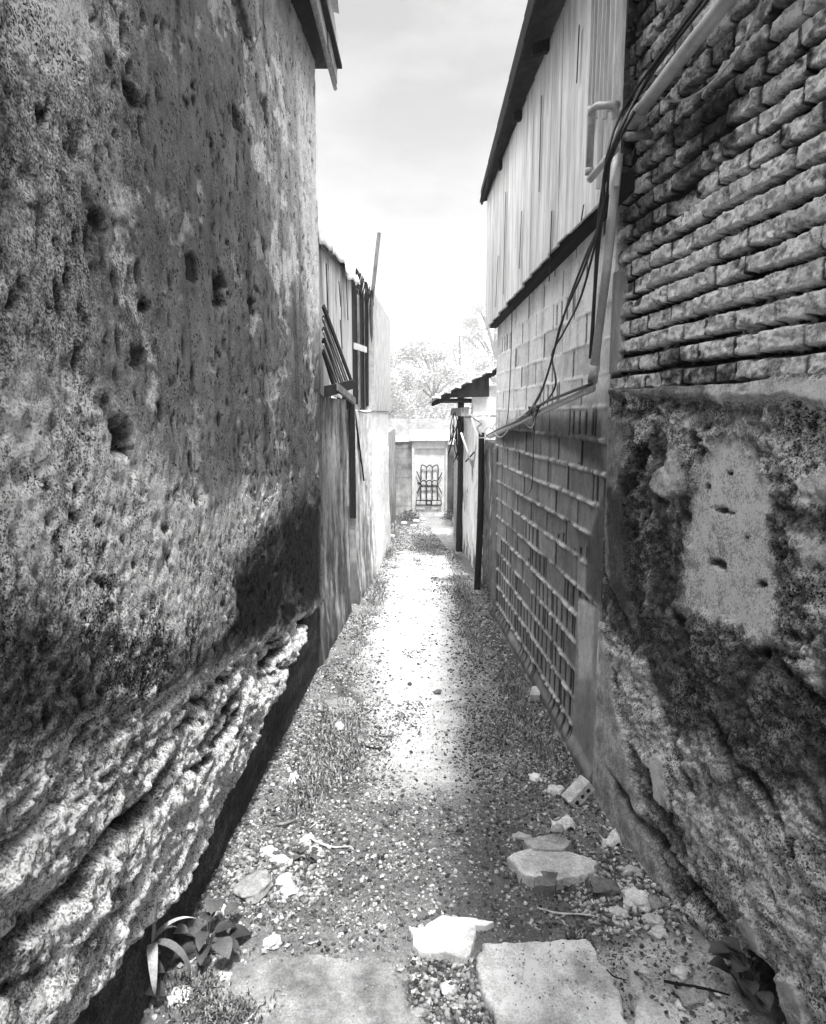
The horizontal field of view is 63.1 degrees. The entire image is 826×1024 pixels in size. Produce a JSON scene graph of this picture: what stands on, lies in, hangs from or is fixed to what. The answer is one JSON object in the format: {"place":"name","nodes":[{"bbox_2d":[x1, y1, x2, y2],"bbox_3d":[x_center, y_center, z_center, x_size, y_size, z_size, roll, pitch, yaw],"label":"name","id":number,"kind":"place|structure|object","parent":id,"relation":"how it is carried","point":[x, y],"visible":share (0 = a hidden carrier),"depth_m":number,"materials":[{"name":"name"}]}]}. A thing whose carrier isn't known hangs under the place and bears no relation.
{"place":"outdoors","nodes":[
{"label":"outdoors","id":0,"kind":"place"},
{"bbox_2d":[315,0,527,417],"label":"sky","id":1,"kind":"structure","parent":0,"point":[406,133],"materials":[{"name":"white"}]},
{"bbox_2d":[140,418,785,1023],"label":"ground","id":2,"kind":"structure","parent":0,"point":[412,638],"depth_m":2.64,"materials":[{"name":"gravel"}]},
{"bbox_2d":[144,948,165,995],"bbox_3d":[-0.798,1.266,1.807,0.220,0.170,0.200,8,11,42],"label":"broadleaf weed","id":3,"kind":"object","parent":2,"relation":"on","point":[160,989],"visible":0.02,"depth_m":1.81,"materials":[{"name":"grey plant"}]},
{"bbox_2d":[147,916,193,994],"bbox_3d":[-0.683,1.186,1.819,0.148,0.342,0.207,7,11,40],"label":"seedling","id":4,"kind":"object","parent":2,"relation":"on","point":[152,953],"visible":0.73,"depth_m":1.81,"materials":[{"name":"grey plant"}]},
{"bbox_2d":[0,0,341,1023],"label":"plastered wall","id":5,"kind":"structure","parent":2,"relation":"on","point":[162,584],"depth_m":1.67,"materials":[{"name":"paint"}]},
{"bbox_2d":[167,986,190,1008],"bbox_3d":[-0.636,1.317,1.827,0.067,0.030,0.064,-4,9,-23],"label":"stone","id":6,"kind":"object","parent":2,"relation":"on","point":[178,992],"visible":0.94,"depth_m":1.81,"materials":[{"name":"stone"}]},
{"bbox_2d":[187,953,196,962],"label":"stone","id":7,"kind":"object","parent":2,"relation":"on","point":[191,957],"visible":0.3,"depth_m":1.97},
{"bbox_2d":[171,899,250,965],"bbox_3d":[-0.611,1.260,1.996,0.241,0.126,0.219,0,8,0],"label":"broadleaf weed","id":8,"kind":"object","parent":2,"relation":"on","point":[223,942],"visible":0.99,"depth_m":2.00,"materials":[{"name":"grey plant"}]},
{"bbox_2d":[220,904,225,915],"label":"stone","id":9,"kind":"object","parent":2,"relation":"on","point":[222,910],"visible":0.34,"depth_m":2.12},
{"bbox_2d":[217,968,231,981],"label":"stone","id":10,"kind":"object","parent":2,"relation":"on","point":[227,973],"visible":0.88,"depth_m":1.92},
{"bbox_2d":[232,870,273,903],"bbox_3d":[-0.523,1.250,2.239,0.109,0.061,0.145,6,11,37],"label":"stone","id":11,"kind":"object","parent":2,"relation":"on","point":[255,887],"visible":1,"depth_m":2.22,"materials":[{"name":"stone"}]},
{"bbox_2d":[259,845,277,856],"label":"stone","id":12,"kind":"object","parent":2,"relation":"on","point":[269,849],"visible":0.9,"depth_m":2.43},
{"bbox_2d":[262,934,281,949],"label":"stone","id":13,"kind":"object","parent":2,"relation":"on","point":[273,941],"visible":0.99,"depth_m":2.03,"materials":[{"name":"stone"}]},
{"bbox_2d":[226,833,330,908],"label":"pebbles","id":14,"kind":"object","parent":2,"relation":"on","point":[296,879],"visible":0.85,"depth_m":2.35,"materials":[{"name":"gravel"}]},
{"bbox_2d":[269,854,289,865],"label":"stone","id":15,"kind":"object","parent":2,"relation":"on","point":[282,858],"visible":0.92,"depth_m":2.39,"materials":[{"name":"stone"}]},
{"bbox_2d":[276,872,291,885],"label":"stone","id":16,"kind":"object","parent":2,"relation":"on","point":[283,879],"visible":0.94,"depth_m":2.30,"materials":[{"name":"stone"}]},
{"bbox_2d":[276,819,295,825],"bbox_3d":[-0.490,1.204,2.608,0.084,0.020,0.019,-6,10,-34],"label":"stick","id":17,"kind":"object","parent":2,"relation":"on","point":[282,823],"visible":1,"depth_m":2.60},
{"bbox_2d":[279,884,298,897],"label":"stone","id":18,"kind":"object","parent":2,"relation":"on","point":[289,889],"visible":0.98,"depth_m":2.25,"materials":[{"name":"stone"}]},
{"bbox_2d":[288,771,298,783],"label":"stone","id":19,"kind":"object","parent":2,"relation":"on","point":[293,775],"visible":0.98,"depth_m":2.91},
{"bbox_2d":[187,953,420,1023],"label":"slab","id":20,"kind":"structure","parent":2,"relation":"on","point":[336,997],"depth_m":1.86,"materials":[{"name":"concrete"}]},
{"bbox_2d":[222,959,398,1016],"bbox_3d":[-0.283,1.318,1.870,0.488,0.037,0.190,0,8,0],"label":"grit","id":21,"kind":"object","parent":20,"relation":"on","point":[300,994],"visible":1,"depth_m":1.85,"materials":[{"name":"gravel"}]},
{"bbox_2d":[292,846,318,865],"bbox_3d":[-0.386,1.238,2.431,0.091,0.042,0.105,0,8,0],"label":"broadleaf weed","id":22,"kind":"object","parent":2,"relation":"on","point":[312,857],"visible":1,"depth_m":2.41,"materials":[{"name":"grey plant"}]},
{"bbox_2d":[299,833,313,843],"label":"stone","id":23,"kind":"object","parent":2,"relation":"on","point":[306,839],"visible":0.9,"depth_m":2.52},
{"bbox_2d":[309,846,321,855],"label":"stone","id":24,"kind":"object","parent":2,"relation":"on","point":[317,852],"visible":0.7,"depth_m":2.46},
{"bbox_2d":[305,834,350,847],"bbox_3d":[-0.322,1.234,2.506,0.184,0.024,0.031,3,9,17],"label":"stick","id":25,"kind":"object","parent":2,"relation":"on","point":[318,842],"visible":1,"depth_m":2.50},
{"bbox_2d":[276,521,398,825],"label":"grass","id":26,"kind":"structure","parent":2,"relation":"on","point":[315,772],"depth_m":3.21,"materials":[{"name":"grey plant"}]},
{"bbox_2d":[335,721,343,730],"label":"stone","id":27,"kind":"object","parent":2,"relation":"on","point":[339,725],"visible":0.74,"depth_m":3.41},
{"bbox_2d":[325,697,355,714],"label":"stone","id":28,"kind":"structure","parent":2,"relation":"on","point":[331,702],"depth_m":3.70,"materials":[{"name":"stone"}]},
{"bbox_2d":[317,225,390,666],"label":"metal sheet house","id":29,"kind":"structure","parent":2,"relation":"on","point":[355,500],"depth_m":5.43,"materials":[{"name":"metal"}]},
{"bbox_2d":[321,304,355,403],"bbox_3d":[-0.449,-0.954,4.219,0.052,0.541,1.156,1,8,4],"label":"louvre shutter","id":30,"kind":"object","parent":29,"relation":"attached to","point":[341,387],"visible":1,"depth_m":3.97,"materials":[{"name":"wood"}]},
{"bbox_2d":[348,290,366,409],"bbox_3d":[-0.479,-1.411,5.857,0.087,1.040,1.000,0,8,0],"label":"window frame","id":31,"kind":"structure","parent":29,"relation":"in","point":[358,406],"depth_m":5.86,"materials":[{"name":"wood"}]},
{"bbox_2d":[369,232,380,342],"bbox_3d":[-0.355,-1.777,6.319,0.119,1.612,0.082,3,9,22],"label":"pole","id":32,"kind":"object","parent":29,"relation":"on","point":[374,276],"visible":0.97,"depth_m":6.24,"materials":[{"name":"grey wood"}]},
{"bbox_2d":[151,871,590,1023],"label":"grass","id":33,"kind":"structure","parent":2,"relation":"on","point":[196,985],"depth_m":1.81,"materials":[{"name":"grey plant"}]},
{"bbox_2d":[361,744,381,748],"bbox_3d":[-0.197,1.129,3.230,0.105,0.011,0.024,1,8,8],"label":"stick","id":34,"kind":"object","parent":2,"relation":"on","point":[371,747],"visible":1,"depth_m":3.22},
{"bbox_2d":[388,427,395,523],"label":"boundary wall","id":35,"kind":"structure","parent":2,"relation":"on","point":[392,465],"depth_m":12.50,"materials":[{"name":"paint"}]},
{"bbox_2d":[390,338,399,417],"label":"tree","id":36,"kind":"object","parent":2,"relation":"on","point":[393,343],"visible":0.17,"depth_m":108.86,"materials":[{"name":"white plant"}]},
{"bbox_2d":[388,359,427,418],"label":"tree","id":37,"kind":"object","parent":2,"relation":"on","point":[400,402],"visible":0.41,"depth_m":60.24,"materials":[{"name":"grey plant"}]},
{"bbox_2d":[396,508,424,521],"bbox_3d":[-0.079,0.051,13.899,0.635,0.255,1.258,1,8,6],"label":"weed bush","id":38,"kind":"object","parent":2,"relation":"on","point":[409,516],"visible":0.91,"depth_m":13.85,"materials":[{"name":"grey plant"}]},
{"bbox_2d":[409,1006,424,1019],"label":"stone","id":39,"kind":"object","parent":2,"relation":"on","point":[417,1011],"visible":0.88,"depth_m":1.80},
{"bbox_2d":[388,419,457,504],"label":"background wall","id":40,"kind":"structure","parent":2,"relation":"on","point":[403,427],"depth_m":16.37,"materials":[{"name":"paint"}]},
{"bbox_2d":[395,430,453,516],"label":"end wall","id":41,"kind":"structure","parent":2,"relation":"on","point":[404,455],"depth_m":14.51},
{"bbox_2d":[415,441,444,516],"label":"gate","id":42,"kind":"structure","parent":41,"relation":"attached to","point":[429,478],"depth_m":14.55,"materials":[{"name":"metal"}]},
{"bbox_2d":[393,342,467,418],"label":"tree","id":43,"kind":"object","parent":2,"relation":"on","point":[402,416],"visible":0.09,"depth_m":122.88,"materials":[{"name":"white plant"}]},
{"bbox_2d":[391,329,473,418],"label":"tree","id":44,"kind":"object","parent":2,"relation":"on","point":[418,348],"visible":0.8,"depth_m":71.46,"materials":[{"name":"grey plant"}]},
{"bbox_2d":[433,689,441,694],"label":"stone","id":45,"kind":"object","parent":2,"relation":"on","point":[437,691],"visible":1,"depth_m":3.86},
{"bbox_2d":[410,915,477,963],"bbox_3d":[0.090,1.323,2.060,0.204,0.080,0.167,1,9,10],"label":"slab","id":46,"kind":"object","parent":2,"relation":"on","point":[442,937],"depth_m":2.03,"materials":[{"name":"stone"}]},
{"bbox_2d":[440,507,453,519],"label":"weed bush","id":47,"kind":"object","parent":2,"relation":"on","point":[449,513],"visible":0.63,"depth_m":13.87,"materials":[{"name":"grey plant"}]},
{"bbox_2d":[439,980,454,995],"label":"stone","id":48,"kind":"object","parent":2,"relation":"on","point":[446,987],"visible":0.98,"depth_m":1.88,"materials":[{"name":"stone"}]},
{"bbox_2d":[408,955,493,1023],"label":"pebbles","id":49,"kind":"object","parent":2,"relation":"on","point":[435,992],"visible":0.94,"depth_m":1.85,"materials":[{"name":"gravel"}]},
{"bbox_2d":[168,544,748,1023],"bbox_3d":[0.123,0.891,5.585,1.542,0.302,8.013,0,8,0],"label":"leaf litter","id":50,"kind":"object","parent":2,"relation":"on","point":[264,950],"visible":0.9,"depth_m":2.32,"materials":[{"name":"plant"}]},
{"bbox_2d":[423,332,493,417],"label":"tree","id":51,"kind":"object","parent":2,"relation":"on","point":[457,344],"visible":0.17,"depth_m":89.66,"materials":[{"name":"white plant"}]},
{"bbox_2d":[427,363,496,601],"bbox_3d":[0.852,-0.544,9.861,1.297,2.995,9.130,0,8,0],"label":"lean to shed","id":52,"kind":"object","parent":2,"relation":"on","point":[473,511],"visible":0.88,"depth_m":7.41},
{"bbox_2d":[460,432,472,467],"bbox_3d":[0.527,-0.604,6.582,0.133,0.350,0.020,0,8,0],"label":"lath","id":53,"kind":"object","parent":52,"relation":"attached to","point":[466,449],"visible":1,"depth_m":6.57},
{"bbox_2d":[471,418,477,467],"bbox_3d":[0.596,-0.684,6.571,0.072,0.507,0.016,0,8,0],"label":"lath","id":54,"kind":"object","parent":52,"relation":"attached to","point":[475,443],"visible":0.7,"depth_m":6.56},
{"bbox_2d":[469,414,481,434],"bbox_3d":[0.544,-0.759,5.852,0.120,0.187,0.018,0,8,0],"label":"stick","id":55,"kind":"object","parent":52,"relation":"attached to","point":[475,419],"visible":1,"depth_m":5.84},
{"bbox_2d":[479,427,495,437],"bbox_3d":[0.672,-0.692,5.862,0.192,0.099,0.012,0,8,0],"label":"wire","id":56,"kind":"object","parent":52,"relation":"attached to","point":[486,434],"visible":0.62,"depth_m":5.86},
{"bbox_2d":[446,290,496,417],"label":"tree","id":57,"kind":"object","parent":2,"relation":"on","point":[469,334],"visible":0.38,"depth_m":101.00,"materials":[{"name":"white plant"}]},
{"bbox_2d":[462,352,496,417],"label":"tree","id":58,"kind":"object","parent":2,"relation":"on","point":[483,366],"visible":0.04,"depth_m":67.65,"materials":[{"name":"white plant"}]},
{"bbox_2d":[480,578,488,600],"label":"weed bush","id":59,"kind":"object","parent":2,"relation":"on","point":[485,587],"visible":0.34,"depth_m":5.86,"materials":[{"name":"grey plant"}]},
{"bbox_2d":[476,920,493,931],"bbox_3d":[0.218,1.319,2.108,0.068,0.074,0.025,1,9,9],"label":"slab","id":60,"kind":"object","parent":2,"relation":"on","point":[484,925],"depth_m":2.10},
{"bbox_2d":[481,592,500,627],"bbox_3d":[0.676,0.717,5.242,0.337,0.292,0.599,-2,9,-15],"label":"weed bush","id":61,"kind":"object","parent":2,"relation":"on","point":[492,609],"visible":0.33,"depth_m":5.19,"materials":[{"name":"grey plant"}]},
{"bbox_2d":[512,831,531,842],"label":"stone","id":62,"kind":"object","parent":2,"relation":"on","point":[518,836],"visible":0.78,"depth_m":2.54,"materials":[{"name":"stone"}]},
{"bbox_2d":[529,686,539,701],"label":"stone","id":63,"kind":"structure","parent":2,"relation":"on","point":[534,694],"depth_m":3.73,"materials":[{"name":"stone"}]},
{"bbox_2d":[528,772,541,782],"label":"stone","id":64,"kind":"object","parent":2,"relation":"on","point":[534,777],"visible":1,"depth_m":2.95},
{"bbox_2d":[534,871,557,895],"bbox_3d":[0.453,1.285,2.287,0.083,0.088,0.075,1,8,7],"label":"slab","id":65,"kind":"object","parent":2,"relation":"on","point":[545,882],"depth_m":2.26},
{"bbox_2d":[523,834,570,851],"bbox_3d":[0.494,1.254,2.475,0.177,0.095,0.094,0,8,0],"label":"slab","id":66,"kind":"object","parent":2,"relation":"on","point":[552,842],"depth_m":2.46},
{"bbox_2d":[476,939,626,1023],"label":"slab","id":67,"kind":"structure","parent":2,"relation":"on","point":[498,988],"depth_m":1.86,"materials":[{"name":"concrete"}]},
{"bbox_2d":[496,943,604,1010],"bbox_3d":[0.384,1.296,1.887,0.287,0.018,0.228,0,8,0],"label":"grit","id":68,"kind":"object","parent":67,"relation":"on","point":[515,982],"visible":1,"depth_m":1.88,"materials":[{"name":"gravel"}]},
{"bbox_2d":[606,969,624,979],"bbox_3d":[0.558,1.280,1.857,0.055,0.004,0.013,7,11,41],"label":"stick","id":69,"kind":"object","parent":67,"relation":"on","point":[613,975],"visible":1,"depth_m":1.85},
{"bbox_2d":[507,848,596,889],"bbox_3d":[0.493,1.273,2.368,0.316,0.088,0.174,0,8,0],"label":"slab","id":70,"kind":"object","parent":2,"relation":"on","point":[526,865],"depth_m":2.35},
{"bbox_2d":[547,784,563,796],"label":"stone","id":71,"kind":"object","parent":2,"relation":"on","point":[554,790],"visible":0.97,"depth_m":2.84,"materials":[{"name":"stone"}]},
{"bbox_2d":[550,822,563,835],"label":"stone","id":72,"kind":"object","parent":2,"relation":"on","point":[557,829],"visible":0.95,"depth_m":2.58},
{"bbox_2d":[549,814,575,830],"bbox_3d":[0.588,1.216,2.623,0.107,0.074,0.070,0,8,0],"label":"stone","id":73,"kind":"object","parent":2,"relation":"on","point":[566,821],"visible":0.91,"depth_m":2.60,"materials":[{"name":"stone"}]},
{"bbox_2d":[480,0,650,784],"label":"block house","id":74,"kind":"structure","parent":2,"relation":"on","point":[540,194],"depth_m":3.30,"materials":[{"name":"concrete"}]},
{"bbox_2d":[506,305,512,424],"bbox_3d":[0.628,-0.955,4.398,0.006,0.805,0.138,0,8,-3],"label":"wire","id":75,"kind":"object","parent":74,"relation":"attached to","point":[510,365],"visible":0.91,"depth_m":4.34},
{"bbox_2d":[486,382,592,436],"bbox_3d":[0.630,-0.547,3.938,0.024,0.304,2.657,0,8,-2],"label":"cable","id":76,"kind":"object","parent":74,"relation":"attached to","point":[560,396],"visible":0.94,"depth_m":3.19,"materials":[{"name":"rubber"}]},
{"bbox_2d":[487,384,595,437],"bbox_3d":[0.646,-0.544,3.911,0.035,0.325,2.528,0,8,-3],"label":"drain pipe","id":77,"kind":"object","parent":74,"relation":"attached to","point":[571,397],"visible":0.81,"depth_m":3.15,"materials":[{"name":"grey plastic"}]},
{"bbox_2d":[493,414,525,437],"bbox_3d":[0.619,-0.555,4.368,0.034,0.161,1.127,0,8,-2],"label":"wire","id":78,"kind":"object","parent":77,"relation":"attached to","point":[509,427],"visible":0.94,"depth_m":4.43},
{"bbox_2d":[522,417,536,496],"bbox_3d":[0.680,-0.313,3.885,0.025,0.521,0.514,0,8,2],"label":"wire","id":79,"kind":"object","parent":77,"relation":"hanging from","point":[533,458],"visible":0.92,"depth_m":3.84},
{"bbox_2d":[528,406,539,417],"bbox_3d":[0.637,-0.531,3.571,0.021,0.065,0.238,0,8,-3],"label":"cable","id":80,"kind":"object","parent":77,"relation":"attached to","point":[534,408],"visible":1,"depth_m":3.54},
{"bbox_2d":[532,191,607,405],"bbox_3d":[0.659,-0.831,2.954,0.022,0.716,1.240,0,8,-1],"label":"cable","id":81,"kind":"object","parent":77,"relation":"attached to","point":[591,258],"visible":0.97,"depth_m":2.60,"materials":[{"name":"rubber"}]},
{"bbox_2d":[515,0,703,420],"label":"cable","id":82,"kind":"object","parent":77,"relation":"attached to","point":[688,18],"visible":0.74,"depth_m":2.26,"materials":[{"name":"rubber"}]},
{"bbox_2d":[585,100,619,175],"bbox_3d":[0.654,-1.324,2.360,0.049,0.222,0.184,-2,9,-16],"label":"elbow pipe","id":83,"kind":"object","parent":74,"relation":"attached to","point":[600,105],"visible":0.89,"depth_m":2.39,"materials":[{"name":"grey plastic"}]},
{"bbox_2d":[587,147,618,182],"bbox_3d":[0.658,-1.207,2.336,0.026,0.075,0.164,-3,9,-17],"label":"pipe offcut","id":84,"kind":"object","parent":74,"relation":"attached to","point":[595,172],"visible":0.69,"depth_m":2.35,"materials":[{"name":"grey plastic"}]},
{"bbox_2d":[587,153,622,383],"bbox_3d":[0.709,-0.873,2.487,0.041,0.777,0.259,0,8,0],"label":"downpipe","id":85,"kind":"object","parent":74,"relation":"attached to","point":[594,365],"visible":0.92,"depth_m":2.47,"materials":[{"name":"grey plastic"}]},
{"bbox_2d":[537,907,598,916],"bbox_3d":[0.495,1.287,2.156,0.195,0.014,0.010,2,9,12],"label":"stick","id":86,"kind":"object","parent":2,"relation":"on","point":[553,912],"visible":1,"depth_m":2.15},
{"bbox_2d":[561,775,594,806],"bbox_3d":[0.680,1.157,2.772,0.125,0.111,0.065,-4,9,-24],"label":"brick fragment","id":87,"kind":"object","parent":2,"relation":"on","point":[580,789],"visible":0.98,"depth_m":2.75,"materials":[{"name":"brick"}]},
{"bbox_2d":[569,920,593,941],"bbox_3d":[0.516,1.289,2.058,0.073,0.052,0.080,3,9,21],"label":"broadleaf weed","id":88,"kind":"object","parent":2,"relation":"on","point":[579,926],"visible":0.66,"depth_m":2.05,"materials":[{"name":"grey plant"}]},
{"bbox_2d":[588,876,620,896],"bbox_3d":[0.644,1.259,2.259,0.105,0.044,0.078,0,8,0],"label":"stone","id":89,"kind":"object","parent":2,"relation":"on","point":[601,886],"visible":0.97,"depth_m":2.24,"materials":[{"name":"stone"}]},
{"bbox_2d":[599,828,621,846],"bbox_3d":[0.746,1.230,2.521,0.085,0.081,0.056,0,8,0],"label":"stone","id":90,"kind":"object","parent":2,"relation":"on","point":[612,839],"visible":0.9,"depth_m":2.51,"materials":[{"name":"stone"}]},
{"bbox_2d":[608,905,628,919],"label":"stone","id":91,"kind":"object","parent":2,"relation":"on","point":[618,912],"visible":1,"depth_m":2.15,"materials":[{"name":"stone"}]},
{"bbox_2d":[568,865,686,938],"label":"pebbles","id":92,"kind":"object","parent":2,"relation":"on","point":[636,914],"visible":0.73,"depth_m":2.18,"materials":[{"name":"gravel"}]},
{"bbox_2d":[621,864,642,876],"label":"stone","id":93,"kind":"object","parent":2,"relation":"on","point":[627,870],"visible":0.99,"depth_m":2.33,"materials":[{"name":"stone"}]},
{"bbox_2d":[621,888,650,912],"bbox_3d":[0.733,1.277,2.215,0.096,0.042,0.104,0,8,0],"label":"stone","id":94,"kind":"object","parent":2,"relation":"on","point":[632,897],"visible":0.98,"depth_m":2.20,"materials":[{"name":"stone"}]},
{"bbox_2d":[641,913,665,926],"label":"stone","id":95,"kind":"object","parent":2,"relation":"on","point":[652,920],"visible":0.73,"depth_m":2.12,"materials":[{"name":"stone"}]},
{"bbox_2d":[648,894,663,909],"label":"stone","id":96,"kind":"object","parent":2,"relation":"on","point":[655,902],"visible":0.87,"depth_m":2.20,"materials":[{"name":"stone"}]},
{"bbox_2d":[647,925,668,939],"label":"stone","id":97,"kind":"object","parent":2,"relation":"on","point":[659,932],"visible":0.99,"depth_m":2.05,"materials":[{"name":"stone"}]},
{"bbox_2d":[623,954,732,1023],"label":"slab","id":98,"kind":"structure","parent":2,"relation":"on","point":[648,1010],"depth_m":1.81,"materials":[{"name":"stone"}]},
{"bbox_2d":[675,998,683,1008],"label":"stone","id":99,"kind":"object","parent":2,"relation":"on","point":[678,1004],"visible":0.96,"depth_m":1.81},
{"bbox_2d":[670,965,690,981],"bbox_3d":[0.753,1.296,1.894,0.051,0.023,0.052,-7,11,-40],"label":"stone","id":100,"kind":"object","parent":2,"relation":"on","point":[679,972],"visible":1,"depth_m":1.88,"materials":[{"name":"stone"}]},
{"bbox_2d":[675,986,704,1009],"bbox_3d":[0.748,1.312,1.823,0.064,0.030,0.067,-2,9,-11],"label":"stone","id":101,"kind":"object","parent":2,"relation":"on","point":[690,997],"visible":1,"depth_m":1.81,"materials":[{"name":"stone"}]},
{"bbox_2d":[664,979,729,995],"bbox_3d":[0.776,1.301,1.838,0.168,0.018,0.016,3,9,17],"label":"stick","id":102,"kind":"object","parent":2,"relation":"on","point":[688,985],"visible":1,"depth_m":1.83,"materials":[{"name":"wood"}]},
{"bbox_2d":[592,0,825,1023],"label":"brick wall","id":103,"kind":"structure","parent":2,"relation":"on","point":[709,768],"depth_m":1.87,"materials":[{"name":"brick"}]},
{"bbox_2d":[623,130,652,141],"bbox_3d":[0.750,-1.252,2.237,0.110,0.050,0.028,-4,9,-25],"label":"wooden peg","id":104,"kind":"object","parent":103,"relation":"attached to","point":[638,135],"visible":0.97,"depth_m":2.23,"materials":[{"name":"wood"}]},
{"bbox_2d":[627,0,736,129],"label":"conduit pipe","id":105,"kind":"object","parent":103,"relation":"attached to","point":[711,19],"visible":0.86,"depth_m":1.88,"materials":[{"name":"grey plastic"}]},
{"bbox_2d":[589,110,635,358],"bbox_3d":[0.680,-0.949,2.416,0.070,0.747,0.426,0,8,0],"label":"cable","id":106,"kind":"object","parent":105,"relation":"attached to","point":[628,120],"visible":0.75,"depth_m":2.36,"materials":[{"name":"rubber"}]},
{"bbox_2d":[533,0,709,403],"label":"cable","id":107,"kind":"object","parent":105,"relation":"hanging from","point":[693,18],"visible":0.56,"depth_m":2.21,"materials":[{"name":"rubber"}]},
{"bbox_2d":[591,0,699,348],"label":"cable","id":108,"kind":"object","parent":105,"relation":"attached to","point":[604,172],"visible":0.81,"depth_m":2.24,"materials":[{"name":"rubber"}]},
{"bbox_2d":[658,0,761,101],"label":"cable","id":109,"kind":"object","parent":105,"relation":"hanging from","point":[730,61],"visible":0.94,"depth_m":1.75,"materials":[{"name":"grey plastic"}]},
{"bbox_2d":[708,936,775,1010],"bbox_3d":[0.916,1.258,1.833,0.208,0.178,0.181,8,12,43],"label":"broadleaf weed","id":110,"kind":"object","parent":2,"relation":"on","point":[752,990],"visible":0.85,"depth_m":1.81,"materials":[{"name":"black plant"}]},
{"bbox_2d":[445,514,571,784],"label":"grass","id":111,"kind":"structure","parent":0,"point":[550,746],"depth_m":3.70,"materials":[{"name":"grey plant"}]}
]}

